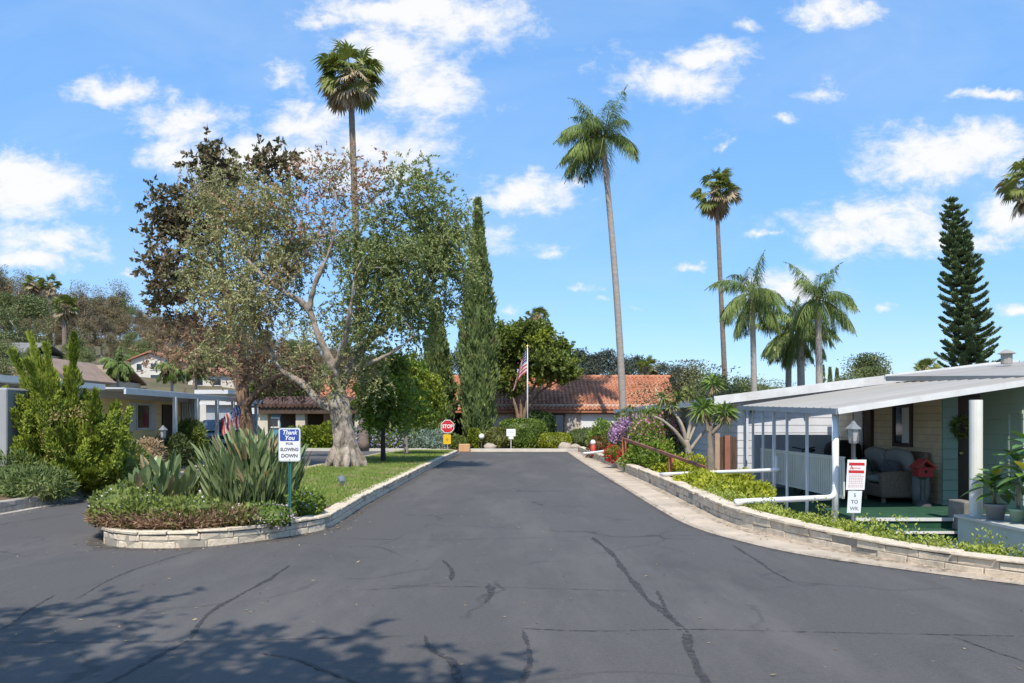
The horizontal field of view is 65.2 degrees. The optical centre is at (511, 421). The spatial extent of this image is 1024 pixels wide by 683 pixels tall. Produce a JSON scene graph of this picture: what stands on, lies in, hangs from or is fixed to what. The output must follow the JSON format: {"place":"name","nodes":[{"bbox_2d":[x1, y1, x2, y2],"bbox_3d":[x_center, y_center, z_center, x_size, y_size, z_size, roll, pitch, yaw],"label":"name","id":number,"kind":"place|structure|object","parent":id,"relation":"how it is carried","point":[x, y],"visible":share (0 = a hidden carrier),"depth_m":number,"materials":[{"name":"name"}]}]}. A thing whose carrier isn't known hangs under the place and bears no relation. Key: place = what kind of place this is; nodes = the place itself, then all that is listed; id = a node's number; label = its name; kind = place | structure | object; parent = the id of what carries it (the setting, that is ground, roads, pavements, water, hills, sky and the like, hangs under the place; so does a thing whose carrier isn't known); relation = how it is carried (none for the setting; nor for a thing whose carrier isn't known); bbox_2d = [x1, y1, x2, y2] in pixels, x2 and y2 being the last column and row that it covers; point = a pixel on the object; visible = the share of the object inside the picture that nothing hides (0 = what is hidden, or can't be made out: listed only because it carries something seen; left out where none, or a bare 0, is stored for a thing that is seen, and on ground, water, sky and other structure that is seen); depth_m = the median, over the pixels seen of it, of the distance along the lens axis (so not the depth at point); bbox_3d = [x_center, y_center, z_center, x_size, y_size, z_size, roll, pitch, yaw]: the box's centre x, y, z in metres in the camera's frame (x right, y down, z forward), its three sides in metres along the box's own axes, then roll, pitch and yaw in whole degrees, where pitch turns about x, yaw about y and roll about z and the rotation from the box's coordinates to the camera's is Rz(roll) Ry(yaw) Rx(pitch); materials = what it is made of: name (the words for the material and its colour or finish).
{"place":"outdoors","nodes":[
{"label":"outdoors","id":0,"kind":"place"},
{"bbox_2d":[0,454,209,499],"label":"yard soil","id":1,"kind":"structure","parent":0,"point":[2,497],"depth_m":15.15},
{"bbox_2d":[0,447,57,493],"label":"juniper","id":2,"kind":"object","parent":1,"relation":"on","point":[5,469],"visible":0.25,"depth_m":15.97,"materials":[{"name":"green plant"}]},
{"bbox_2d":[0,464,81,502],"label":"juniper","id":3,"kind":"object","parent":1,"relation":"on","point":[46,482],"visible":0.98,"depth_m":15.26,"materials":[{"name":"green plant"}]},
{"bbox_2d":[2,329,134,497],"bbox_3d":[-9.681,-0.106,16.829,3.747,3.816,1.848,0,0,0],"label":"juniper","id":4,"kind":"object","parent":1,"relation":"on","point":[65,427],"visible":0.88,"depth_m":16.59,"materials":[{"name":"green plant"}]},
{"bbox_2d":[0,469,198,512],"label":"kerb wall","id":5,"kind":"structure","parent":1,"relation":"on","point":[8,505],"depth_m":14.88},
{"bbox_2d":[94,435,155,491],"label":"juniper","id":6,"kind":"object","parent":1,"relation":"on","point":[133,460],"visible":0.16,"depth_m":17.21,"materials":[{"name":"green plant"}]},
{"bbox_2d":[0,375,261,465],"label":"mobile home","id":7,"kind":"object","parent":1,"relation":"on","point":[154,411],"visible":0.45,"depth_m":25.15,"materials":[{"name":"beige"}]},
{"bbox_2d":[136,403,150,429],"bbox_3d":[-11.980,-0.175,25.975,0.060,0.850,0.950,0,0,0],"label":"window","id":8,"kind":"structure","parent":7,"relation":"in","point":[143,411],"depth_m":26.01,"materials":[{"name":"white paint"}]},
{"bbox_2d":[213,400,244,434],"bbox_3d":[-9.997,-0.160,28.271,1.089,1.265,0.134,0,0,-13],"label":"house flag","id":9,"kind":"object","parent":7,"relation":"attached to","point":[233,416],"visible":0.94,"depth_m":28.29,"materials":[{"name":"fabric"}]},
{"bbox_2d":[136,435,167,474],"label":"yard shrub","id":10,"kind":"object","parent":1,"relation":"on","point":[152,448],"visible":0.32,"depth_m":20.45,"materials":[{"name":"beige plant"}]},
{"bbox_2d":[150,431,198,467],"bbox_3d":[-10.318,0.914,24.423,1.472,1.314,1.457,0,0,22],"label":"yard shrub","id":11,"kind":"object","parent":1,"relation":"on","point":[181,447],"visible":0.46,"depth_m":24.30,"materials":[{"name":"green plant"}]},
{"bbox_2d":[178,417,209,464],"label":"yard shrub","id":12,"kind":"object","parent":1,"relation":"on","point":[189,429],"visible":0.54,"depth_m":26.28,"materials":[{"name":"green plant"}]},
{"bbox_2d":[126,126,332,442],"bbox_3d":[-10.493,-4.827,30.627,7.905,12.714,5.003,0,0,-21],"label":"dark tree","id":13,"kind":"object","parent":1,"relation":"on","point":[158,266],"visible":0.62,"depth_m":30.01,"materials":[{"name":"brown plant"}]},
{"bbox_2d":[9,336,696,528],"bbox_3d":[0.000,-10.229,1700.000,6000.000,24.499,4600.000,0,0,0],"label":"ground","id":14,"kind":"structure","parent":0,"point":[160,386],"depth_m":99.33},
{"bbox_2d":[0,340,25,375],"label":"hillside tree","id":15,"kind":"object","parent":14,"relation":"on","point":[3,351],"visible":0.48,"depth_m":88.74,"materials":[{"name":"green plant"}]},
{"bbox_2d":[0,293,59,345],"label":"hillside tree","id":16,"kind":"object","parent":14,"relation":"on","point":[33,307],"visible":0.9,"depth_m":106.84,"materials":[{"name":"green plant"}]},
{"bbox_2d":[37,273,62,342],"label":"fan palm","id":17,"kind":"object","parent":14,"relation":"on","point":[49,290],"visible":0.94,"depth_m":149.67,"materials":[{"name":"green plant"}]},
{"bbox_2d":[36,311,70,346],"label":"eucalyptus tree","id":18,"kind":"object","parent":14,"relation":"on","point":[57,327],"visible":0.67,"depth_m":131.02,"materials":[{"name":"green plant"}]},
{"bbox_2d":[52,294,79,354],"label":"fan palm","id":19,"kind":"object","parent":14,"relation":"on","point":[65,314],"visible":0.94,"depth_m":127.63,"materials":[{"name":"green plant"}]},
{"bbox_2d":[26,357,116,386],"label":"beige house","id":20,"kind":"structure","parent":14,"relation":"on","point":[92,373],"depth_m":78.95,"materials":[{"name":"paint"}]},
{"bbox_2d":[65,317,100,353],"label":"hillside tree","id":21,"kind":"object","parent":14,"relation":"on","point":[84,332],"visible":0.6,"depth_m":125.90,"materials":[{"name":"green plant"}]},
{"bbox_2d":[88,314,117,356],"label":"eucalyptus tree","id":22,"kind":"object","parent":14,"relation":"on","point":[101,320],"visible":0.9,"depth_m":129.33,"materials":[{"name":"green plant"}]},
{"bbox_2d":[94,296,131,341],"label":"eucalyptus tree","id":23,"kind":"object","parent":14,"relation":"on","point":[112,300],"visible":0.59,"depth_m":157.37,"materials":[{"name":"green plant"}]},
{"bbox_2d":[97,343,134,386],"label":"hillside palm","id":24,"kind":"object","parent":14,"relation":"on","point":[121,368],"visible":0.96,"depth_m":83.54,"materials":[{"name":"green plant"}]},
{"bbox_2d":[111,310,141,348],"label":"eucalyptus tree","id":25,"kind":"object","parent":14,"relation":"on","point":[125,327],"visible":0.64,"depth_m":138.01,"materials":[{"name":"green plant"}]},
{"bbox_2d":[126,350,190,377],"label":"white house","id":26,"kind":"structure","parent":14,"relation":"on","point":[136,361],"depth_m":104.00,"materials":[{"name":"paint"}]},
{"bbox_2d":[153,351,186,391],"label":"hillside palm","id":27,"kind":"object","parent":14,"relation":"on","point":[168,376],"visible":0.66,"depth_m":85.42,"materials":[{"name":"green plant"}]},
{"bbox_2d":[188,368,252,387],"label":"white house","id":28,"kind":"structure","parent":14,"relation":"on","point":[216,382],"depth_m":100.00,"materials":[{"name":"paint"}]},
{"bbox_2d":[194,390,250,422],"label":"white carport","id":29,"kind":"object","parent":14,"relation":"on","point":[229,393],"visible":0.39,"depth_m":66.00,"materials":[{"name":"paint"}]},
{"bbox_2d":[199,402,253,419],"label":"white carport","id":30,"kind":"object","parent":14,"relation":"on","point":[224,408],"visible":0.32,"depth_m":56.00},
{"bbox_2d":[627,359,750,405],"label":"shrubby tree","id":31,"kind":"object","parent":14,"relation":"on","point":[684,378],"visible":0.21,"depth_m":48.03,"materials":[{"name":"green plant"}]},
{"bbox_2d":[653,363,761,400],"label":"shrubby tree","id":32,"kind":"object","parent":14,"relation":"on","point":[731,387],"visible":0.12,"depth_m":44.97,"materials":[{"name":"green plant"}]},
{"bbox_2d":[684,372,740,470],"bbox_3d":[4.664,0.126,18.577,1.392,2.634,0.924,0,0,0],"label":"dragon tree","id":33,"kind":"object","parent":14,"relation":"on","point":[710,406],"visible":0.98,"depth_m":18.54,"materials":[{"name":"green plant"}]},
{"bbox_2d":[689,167,742,393],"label":"fan palm","id":34,"kind":"object","parent":14,"relation":"on","point":[716,206],"visible":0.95,"depth_m":51.85,"materials":[{"name":"green plant"}]},
{"bbox_2d":[756,292,814,387],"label":"feather palm","id":35,"kind":"object","parent":14,"relation":"on","point":[788,380],"visible":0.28,"depth_m":44.35,"materials":[{"name":"green plant"}]},
{"bbox_2d":[578,446,1023,581],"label":"retaining wall","id":36,"kind":"structure","parent":14,"relation":"on","point":[862,543],"depth_m":10.16,"materials":[{"name":"stone"}]},
{"bbox_2d":[621,437,706,471],"bbox_3d":[4.141,1.081,22.704,0.161,1.146,8.250,0,0,-6],"label":"handrail","id":37,"kind":"object","parent":36,"relation":"on","point":[671,457],"visible":0.62,"depth_m":21.49,"materials":[{"name":"paint"}]},
{"bbox_2d":[659,456,779,475],"bbox_3d":[4.671,1.023,18.266,0.120,0.578,3.127,0,0,-44],"label":"guard pipe","id":38,"kind":"object","parent":36,"relation":"on","point":[775,469],"visible":0.88,"depth_m":17.74,"materials":[{"name":"metal"}]},
{"bbox_2d":[836,352,892,380],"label":"domed tree","id":39,"kind":"object","parent":14,"relation":"on","point":[870,366],"visible":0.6,"depth_m":87.40,"materials":[{"name":"green plant"}]},
{"bbox_2d":[934,196,1002,367],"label":"star pine","id":40,"kind":"object","parent":14,"relation":"on","point":[958,248],"visible":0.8,"depth_m":49.46,"materials":[{"name":"green plant"}]},
{"bbox_2d":[271,444,578,450],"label":"planting bed","id":41,"kind":"object","parent":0,"point":[479,448],"visible":0.05,"depth_m":45.28,"materials":[{"name":"soil"}]},
{"bbox_2d":[258,396,358,438],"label":"house","id":42,"kind":"structure","parent":41,"relation":"on","point":[292,413],"depth_m":48.20,"materials":[{"name":"paint"}]},
{"bbox_2d":[402,428,446,448],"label":"silver shrub","id":43,"kind":"object","parent":41,"relation":"on","point":[429,438],"visible":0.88,"depth_m":44.44,"materials":[{"name":"green plant"}]},
{"bbox_2d":[422,297,459,446],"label":"cypress tree","id":44,"kind":"object","parent":41,"relation":"on","point":[441,363],"visible":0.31,"depth_m":47.45,"materials":[{"name":"green plant"}]},
{"bbox_2d":[454,196,501,447],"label":"cypress tree","id":45,"kind":"object","parent":41,"relation":"on","point":[478,344],"visible":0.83,"depth_m":45.80,"materials":[{"name":"green plant"}]},
{"bbox_2d":[319,375,674,441],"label":"clubhouse","id":46,"kind":"structure","parent":41,"relation":"on","point":[585,401],"depth_m":52.85,"materials":[{"name":"paint"}]},
{"bbox_2d":[482,426,513,448],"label":"round hedge","id":47,"kind":"object","parent":41,"relation":"on","point":[498,438],"visible":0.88,"depth_m":44.83,"materials":[{"name":"green plant"}]},
{"bbox_2d":[499,417,547,448],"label":"clipped hedge","id":48,"kind":"object","parent":41,"relation":"on","point":[530,431],"visible":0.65,"depth_m":45.34,"materials":[{"name":"green plant"}]},
{"bbox_2d":[493,315,585,418],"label":"spreading tree","id":49,"kind":"object","parent":41,"relation":"on","point":[550,358],"visible":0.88,"depth_m":49.57,"materials":[{"name":"green plant"}]},
{"bbox_2d":[526,409,557,432],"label":"shrub","id":50,"kind":"object","parent":41,"relation":"on","point":[548,418],"depth_m":50.27,"materials":[{"name":"green plant"}]},
{"bbox_2d":[537,431,571,448],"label":"clipped hedge","id":51,"kind":"object","parent":41,"relation":"on","point":[551,440],"visible":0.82,"depth_m":44.60,"materials":[{"name":"green plant"}]},
{"bbox_2d":[553,86,641,420],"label":"feather palm","id":52,"kind":"object","parent":41,"relation":"on","point":[589,149],"visible":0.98,"depth_m":44.83,"materials":[{"name":"green plant"}]},
{"bbox_2d":[0,451,1023,682],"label":"road","id":53,"kind":"structure","parent":0,"point":[694,575],"depth_m":7.09,"materials":[{"name":"asphalt"}]},
{"bbox_2d":[101,449,456,547],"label":"planter wall","id":54,"kind":"structure","parent":53,"relation":"on","point":[333,514],"depth_m":10.71,"materials":[{"name":"stone"}]},
{"bbox_2d":[278,428,300,526],"bbox_3d":[-3.085,0.766,11.105,0.305,1.368,0.049,0,0,0],"label":"street sign","id":55,"kind":"object","parent":54,"relation":"on","point":[289,445],"visible":1,"depth_m":11.09,"materials":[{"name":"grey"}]},
{"bbox_2d":[301,448,577,450],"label":"kerb","id":56,"kind":"structure","parent":53,"relation":"on","point":[369,449],"depth_m":43.50,"materials":[{"name":"concrete"}]},
{"bbox_2d":[1,535,1022,682],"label":"road crack sealant","id":57,"kind":"object","parent":53,"relation":"on","point":[685,641],"visible":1,"depth_m":5.98,"materials":[{"name":"asphalt"}]},
{"bbox_2d":[568,451,1023,585],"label":"gutter","id":58,"kind":"object","parent":53,"relation":"on","point":[666,502],"visible":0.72,"depth_m":11.54,"materials":[{"name":"concrete"}]},
{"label":"island soil","id":59,"kind":"structure","parent":53,"relation":"on","visible":0},
{"bbox_2d":[117,451,202,499],"bbox_3d":[-5.471,0.932,12.594,1.255,0.985,1.388,0,0,0],"label":"strap plant","id":60,"kind":"object","parent":59,"relation":"on","point":[172,482],"visible":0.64,"depth_m":12.32,"materials":[{"name":"green plant"}]},
{"bbox_2d":[82,478,264,529],"bbox_3d":[-5.219,1.175,11.571,3.977,0.650,1.991,0,0,43],"label":"hedge","id":61,"kind":"object","parent":59,"relation":"on","point":[126,506],"visible":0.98,"depth_m":10.51,"materials":[{"name":"green plant"}]},
{"bbox_2d":[187,424,312,505],"bbox_3d":[-4.207,0.716,12.899,1.905,1.418,1.889,0,0,-21],"label":"strap plant","id":62,"kind":"object","parent":59,"relation":"on","point":[240,470],"visible":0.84,"depth_m":12.38,"materials":[{"name":"green plant"}]},
{"bbox_2d":[247,500,297,529],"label":"ground shrub","id":63,"kind":"object","parent":59,"relation":"on","point":[277,515],"visible":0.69,"depth_m":10.87,"materials":[{"name":"green plant"}]},
{"bbox_2d":[284,487,326,516],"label":"ground shrub","id":64,"kind":"object","parent":59,"relation":"on","point":[305,501],"visible":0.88,"depth_m":11.96,"materials":[{"name":"green plant"}]},
{"bbox_2d":[199,449,454,504],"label":"island lawn","id":65,"kind":"structure","parent":59,"relation":"on","point":[361,475],"depth_m":21.90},
{"bbox_2d":[160,141,490,466],"bbox_3d":[-5.744,-3.691,25.386,10.251,10.422,4.821,0,0,0],"label":"olive tree","id":66,"kind":"object","parent":65,"relation":"on","point":[429,250],"visible":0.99,"depth_m":24.80,"materials":[{"name":"green plant"}]},
{"bbox_2d":[350,343,431,460],"bbox_3d":[-4.314,-0.699,28.668,2.961,4.225,2.773,0,0,0],"label":"young tree","id":67,"kind":"object","parent":65,"relation":"on","point":[386,409],"visible":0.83,"depth_m":28.24,"materials":[{"name":"green plant"}]},
{"bbox_2d":[399,349,450,453],"bbox_3d":[-4.137,-0.887,34.513,2.973,4.596,3.118,0,0,-27],"label":"young tree","id":68,"kind":"object","parent":65,"relation":"on","point":[417,372],"visible":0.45,"depth_m":34.13,"materials":[{"name":"green plant"}]},
{"bbox_2d":[0,0,1023,396],"label":"sky","id":69,"kind":"structure","parent":0,"point":[844,128],"materials":[{"name":"blue"}]},
{"bbox_2d":[824,440,862,462],"bbox_3d":[7.750,1.009,18.750,0.720,1.177,0.960,0,0,0],"label":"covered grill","id":70,"kind":"object","parent":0,"point":[845,448],"visible":0.26,"depth_m":18.33,"materials":[{"name":"fabric"}]},
{"bbox_2d":[769,505,964,547],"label":"sunken yard","id":71,"kind":"structure","parent":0,"point":[955,542],"depth_m":12.74,"materials":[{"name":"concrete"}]},
{"bbox_2d":[627,405,685,456],"bbox_3d":[5.010,0.540,27.434,2.039,2.283,1.831,0,0,-20],"label":"flower bush","id":72,"kind":"object","parent":71,"relation":"on","point":[655,429],"visible":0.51,"depth_m":27.16,"materials":[{"name":"green plant"}]},
{"bbox_2d":[666,451,716,477],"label":"golden shrub","id":73,"kind":"object","parent":71,"relation":"on","point":[680,466],"visible":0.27,"depth_m":21.24,"materials":[{"name":"yellow plant"}]},
{"bbox_2d":[714,433,735,475],"bbox_3d":[5.797,1.050,21.137,0.900,1.500,0.175,0,0,0],"label":"plank fence","id":74,"kind":"object","parent":71,"relation":"on","point":[725,451],"visible":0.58,"depth_m":21.09,"materials":[{"name":"brown wood"}]},
{"bbox_2d":[704,250,787,391],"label":"feather palm","id":75,"kind":"object","parent":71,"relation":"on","point":[754,306],"visible":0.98,"depth_m":40.85,"materials":[{"name":"green plant"}]},
{"bbox_2d":[763,297,842,385],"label":"feather palm","id":76,"kind":"object","parent":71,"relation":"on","point":[791,355],"visible":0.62,"depth_m":42.81,"materials":[{"name":"green plant"}]},
{"bbox_2d":[614,362,994,469],"bbox_3d":[12.570,0.120,30.523,14.860,3.359,19.755,0,0,0],"label":"mobile home","id":77,"kind":"object","parent":71,"relation":"on","point":[820,424],"visible":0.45,"depth_m":21.10,"materials":[{"name":"white"}]},
{"bbox_2d":[784,262,859,383],"bbox_3d":[15.463,-3.209,40.041,3.549,9.822,4.477,0,0,0],"label":"feather palm","id":78,"kind":"object","parent":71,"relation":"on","point":[815,311],"visible":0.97,"depth_m":39.68,"materials":[{"name":"green plant"}]},
{"bbox_2d":[845,421,861,524],"bbox_3d":[5.699,0.955,13.350,0.282,1.951,0.244,0,0,0],"label":"lamp post","id":79,"kind":"object","parent":71,"relation":"on","point":[853,429],"visible":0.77,"depth_m":13.31,"materials":[{"name":"white metal"}]},
{"bbox_2d":[846,458,865,526],"bbox_3d":[5.203,1.220,12.108,0.312,1.360,0.036,0,0,0],"label":"yard sign","id":80,"kind":"object","parent":71,"relation":"on","point":[856,473],"visible":1,"depth_m":12.09,"materials":[{"name":"white"}]},
{"bbox_2d":[737,349,1023,555],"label":"porch home","id":81,"kind":"object","parent":71,"relation":"on","point":[986,398],"visible":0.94,"depth_m":15.39,"materials":[{"name":"beige wood"}]},
{"bbox_2d":[733,485,835,504],"bbox_3d":[4.604,1.231,13.385,2.516,0.270,0.156,0,0,-32],"label":"guard pipe","id":82,"kind":"object","parent":81,"relation":"attached to","point":[832,495],"visible":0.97,"depth_m":13.38,"materials":[{"name":"metal"}]},
{"bbox_2d":[754,435,839,486],"bbox_3d":[7.175,1.035,20.175,2.150,1.430,0.050,0,0,0],"label":"screen panel","id":83,"kind":"object","parent":81,"relation":"attached to","point":[818,442],"visible":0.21,"depth_m":20.15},
{"bbox_2d":[853,409,873,457],"bbox_3d":[8.249,0.600,18.825,0.098,1.960,0.950,0,0,0],"label":"sliding door","id":84,"kind":"structure","parent":81,"relation":"in","point":[865,418],"depth_m":18.60,"materials":[{"name":"glass"}]},
{"bbox_2d":[861,446,928,502],"bbox_3d":[7.751,1.067,16.850,0.995,1.066,2.260,0,0,0],"label":"wicker sofa","id":85,"kind":"object","parent":81,"relation":"on","point":[891,475],"visible":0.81,"depth_m":16.01,"materials":[{"name":"wicker"}]},
{"bbox_2d":[892,404,912,446],"bbox_3d":[8.280,0.070,16.950,0.080,0.900,0.800,0,0,0],"label":"window","id":86,"kind":"structure","parent":81,"relation":"in","point":[902,415],"depth_m":16.93,"materials":[{"name":"grey glass"}]},
{"bbox_2d":[908,458,937,506],"bbox_3d":[7.830,1.150,15.250,0.400,0.900,0.320,0,0,0],"label":"birdhouse","id":87,"kind":"object","parent":81,"relation":"on","point":[922,474],"visible":1,"depth_m":15.17,"materials":[{"name":"red paint"}]},
{"bbox_2d":[958,397,979,499],"bbox_3d":[9.050,0.560,15.486,0.900,2.080,0.147,0,0,0],"label":"door","id":88,"kind":"structure","parent":81,"relation":"in","point":[963,402],"depth_m":15.50,"materials":[{"name":"green wood"}]},
{"bbox_2d":[960,465,1016,520],"bbox_3d":[7.210,1.059,11.953,0.840,0.802,0.817,0,0,0],"label":"potted plant","id":89,"kind":"object","parent":81,"relation":"on","point":[995,510],"visible":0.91,"depth_m":11.90,"materials":[{"name":"green plant"}]},
{"bbox_2d":[988,449,1023,522],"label":"potted plant","id":90,"kind":"object","parent":81,"relation":"on","point":[1016,514],"visible":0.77,"depth_m":11.60,"materials":[{"name":"green plant"}]},
{"bbox_2d":[997,431,1023,486],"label":"potted plant","id":91,"kind":"object","parent":81,"relation":"on","point":[1021,466],"visible":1,"depth_m":11.38,"materials":[{"name":"plant"}]},
{"bbox_2d":[992,156,1023,219],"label":"fan palm","id":92,"kind":"object","parent":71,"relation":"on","point":[1008,189],"visible":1,"depth_m":42.17,"materials":[{"name":"green plant"}]},
{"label":"lawn strip","id":93,"kind":"structure","parent":0,"visible":0},
{"bbox_2d":[300,420,332,447],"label":"yard shrub","id":94,"kind":"object","parent":93,"relation":"on","point":[319,436],"visible":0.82,"depth_m":46.17,"materials":[{"name":"green plant"}]},
{"bbox_2d":[312,37,385,449],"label":"fan palm","id":95,"kind":"object","parent":93,"relation":"on","point":[352,92],"visible":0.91,"depth_m":43.76,"materials":[{"name":"green plant"}]},
{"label":"bank","id":96,"kind":"structure","parent":0,"visible":0},
{"bbox_2d":[585,417,618,449],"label":"yard shrub","id":97,"kind":"object","parent":96,"relation":"on","point":[601,424],"visible":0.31,"depth_m":35.77,"materials":[{"name":"green plant"}]},
{"bbox_2d":[601,404,654,457],"bbox_3d":[4.590,0.504,29.971,2.514,2.340,2.144,0,0,0],"label":"flower bush","id":98,"kind":"object","parent":96,"relation":"on","point":[620,427],"visible":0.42,"depth_m":29.69,"materials":[{"name":"purple plant"}]},
{"bbox_2d":[615,437,676,470],"bbox_3d":[4.266,1.102,25.236,1.985,1.269,1.357,0,0,0],"label":"shrub","id":99,"kind":"object","parent":96,"relation":"on","point":[643,457],"visible":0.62,"depth_m":25.01,"materials":[{"name":"green plant"}]},
{"bbox_2d":[642,385,718,458],"bbox_3d":[4.651,0.171,21.799,2.216,2.396,0.701,0,0,0],"label":"dragon tree","id":100,"kind":"object","parent":96,"relation":"on","point":[685,439],"visible":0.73,"depth_m":21.76,"materials":[{"name":"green plant"}]},
{"bbox_2d":[672,467,722,487],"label":"golden shrub","id":101,"kind":"object","parent":96,"relation":"on","point":[690,476],"visible":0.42,"depth_m":18.04,"materials":[{"name":"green plant"}]},
{"bbox_2d":[688,469,749,489],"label":"golden shrub","id":102,"kind":"object","parent":96,"relation":"on","point":[702,480],"visible":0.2,"depth_m":16.14,"materials":[{"name":"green plant"}]},
{"bbox_2d":[715,479,776,505],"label":"golden shrub","id":103,"kind":"object","parent":96,"relation":"on","point":[758,485],"visible":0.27,"depth_m":14.76,"materials":[{"name":"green plant"}]},
{"bbox_2d":[697,477,1023,556],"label":"bank ground cover","id":104,"kind":"object","parent":96,"relation":"on","point":[843,525],"visible":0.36,"depth_m":10.20,"materials":[{"name":"green plant"}]},
{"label":"carport pad","id":105,"kind":"structure","parent":0,"visible":0},
{"bbox_2d":[202,419,261,450],"bbox_3d":[-11.600,0.660,32.325,2.180,1.530,4.610,0,0,0],"label":"parked car","id":106,"kind":"object","parent":105,"relation":"on","point":[209,424],"visible":0.03,"depth_m":31.39,"materials":[{"name":"blue paint"}]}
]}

